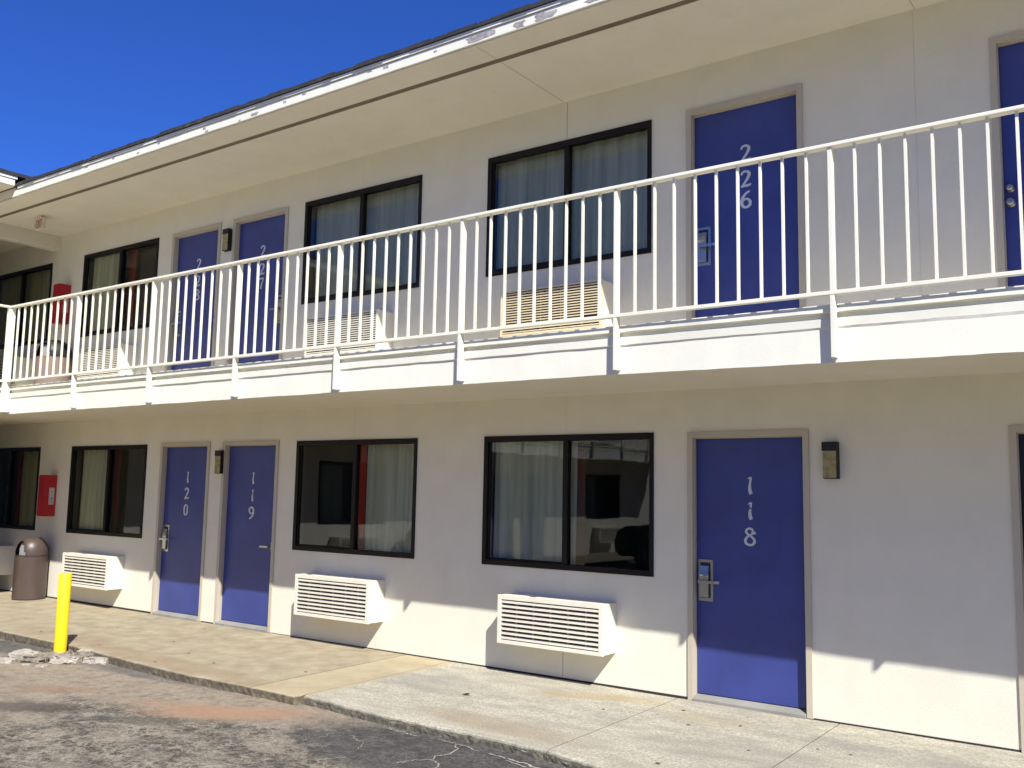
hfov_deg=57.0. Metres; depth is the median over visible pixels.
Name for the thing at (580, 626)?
air conditioner
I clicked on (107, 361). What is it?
air conditioner
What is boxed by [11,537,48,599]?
litter bin
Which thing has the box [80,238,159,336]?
window
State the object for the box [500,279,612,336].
air conditioner
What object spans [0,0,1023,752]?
motel building
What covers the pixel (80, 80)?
sky
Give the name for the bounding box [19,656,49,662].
concrete chunk
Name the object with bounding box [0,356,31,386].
air conditioner
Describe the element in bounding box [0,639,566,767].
ground
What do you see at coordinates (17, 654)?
concrete chunk
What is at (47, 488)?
fire cabinet
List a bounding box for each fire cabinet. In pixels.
[36,475,56,515]
[51,283,70,324]
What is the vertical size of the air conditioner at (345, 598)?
0.426 m
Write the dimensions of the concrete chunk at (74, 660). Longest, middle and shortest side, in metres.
0.272 x 0.160 x 0.072 m
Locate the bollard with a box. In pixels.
[53,573,71,652]
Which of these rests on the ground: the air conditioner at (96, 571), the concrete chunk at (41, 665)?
the concrete chunk at (41, 665)
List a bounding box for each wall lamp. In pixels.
[214,450,223,473]
[222,228,231,251]
[821,442,839,478]
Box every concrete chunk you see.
[0,657,17,663]
[8,650,38,658]
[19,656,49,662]
[35,664,48,667]
[49,656,81,664]
[77,648,95,653]
[80,651,93,661]
[82,657,108,663]
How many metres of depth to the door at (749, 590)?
7.48 m
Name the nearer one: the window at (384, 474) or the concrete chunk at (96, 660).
the concrete chunk at (96, 660)
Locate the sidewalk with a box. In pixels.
[0,590,1023,767]
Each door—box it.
[151,442,210,621]
[164,222,221,370]
[213,440,279,632]
[226,206,288,364]
[686,83,805,318]
[687,429,813,718]
[988,30,1023,286]
[1008,425,1023,752]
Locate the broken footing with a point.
(69, 652)
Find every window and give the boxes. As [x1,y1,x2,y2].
[0,263,52,348]
[0,447,40,529]
[66,445,147,537]
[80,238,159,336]
[292,438,417,558]
[301,175,422,304]
[481,432,653,576]
[486,120,651,276]
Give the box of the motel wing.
[0,168,30,413]
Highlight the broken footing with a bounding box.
[26,649,79,660]
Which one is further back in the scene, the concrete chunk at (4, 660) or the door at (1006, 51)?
the concrete chunk at (4, 660)
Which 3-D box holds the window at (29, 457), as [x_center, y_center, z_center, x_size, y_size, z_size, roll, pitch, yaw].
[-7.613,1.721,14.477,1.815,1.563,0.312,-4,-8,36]
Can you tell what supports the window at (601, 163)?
in the motel building
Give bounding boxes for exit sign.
[34,215,46,230]
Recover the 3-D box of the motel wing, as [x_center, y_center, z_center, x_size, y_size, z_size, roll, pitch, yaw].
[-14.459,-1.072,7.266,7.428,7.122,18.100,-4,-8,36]
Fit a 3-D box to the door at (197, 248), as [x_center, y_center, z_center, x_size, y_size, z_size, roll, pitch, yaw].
[-4.066,-0.903,12.111,1.016,2.222,0.150,-4,-8,36]
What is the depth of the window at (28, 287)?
14.74 m
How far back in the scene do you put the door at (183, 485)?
11.83 m
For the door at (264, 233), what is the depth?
11.42 m
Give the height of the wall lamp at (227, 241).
0.278 m
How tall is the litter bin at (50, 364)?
0.861 m
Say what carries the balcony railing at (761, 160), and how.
attached to the motel building
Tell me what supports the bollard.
on the broken footing
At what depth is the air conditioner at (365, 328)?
10.05 m
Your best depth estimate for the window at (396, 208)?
10.45 m
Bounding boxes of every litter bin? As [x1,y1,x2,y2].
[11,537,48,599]
[34,340,72,383]
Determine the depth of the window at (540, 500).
8.77 m
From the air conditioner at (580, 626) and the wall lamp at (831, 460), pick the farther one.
the air conditioner at (580, 626)
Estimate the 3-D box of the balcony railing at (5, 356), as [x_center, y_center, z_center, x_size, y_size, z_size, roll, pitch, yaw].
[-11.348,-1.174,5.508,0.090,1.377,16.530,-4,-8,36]
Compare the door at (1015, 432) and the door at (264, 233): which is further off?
the door at (264, 233)
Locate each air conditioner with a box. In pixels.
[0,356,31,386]
[0,544,14,574]
[61,552,123,589]
[77,343,136,379]
[294,573,384,623]
[304,309,392,356]
[497,593,615,656]
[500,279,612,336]
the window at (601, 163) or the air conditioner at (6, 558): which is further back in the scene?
the air conditioner at (6, 558)
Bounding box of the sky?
[0,0,540,176]
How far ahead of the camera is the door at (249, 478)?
11.08 m
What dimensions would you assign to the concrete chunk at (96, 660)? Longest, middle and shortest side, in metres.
0.240 x 0.128 x 0.060 m
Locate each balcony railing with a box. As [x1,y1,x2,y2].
[0,304,10,411]
[3,104,1023,411]
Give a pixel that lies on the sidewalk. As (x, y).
(568, 723)
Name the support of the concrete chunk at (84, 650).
on the ground
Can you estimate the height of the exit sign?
0.190 m
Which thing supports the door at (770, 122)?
in the motel building
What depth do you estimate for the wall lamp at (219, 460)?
11.36 m
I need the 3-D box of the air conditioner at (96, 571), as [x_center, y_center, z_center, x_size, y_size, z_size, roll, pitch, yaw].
[-5.593,2.492,12.616,1.096,0.426,0.285,-4,-8,36]
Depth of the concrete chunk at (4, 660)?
9.06 m
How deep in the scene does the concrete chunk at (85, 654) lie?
9.18 m
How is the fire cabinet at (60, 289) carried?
attached to the motel building
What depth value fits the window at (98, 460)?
13.13 m

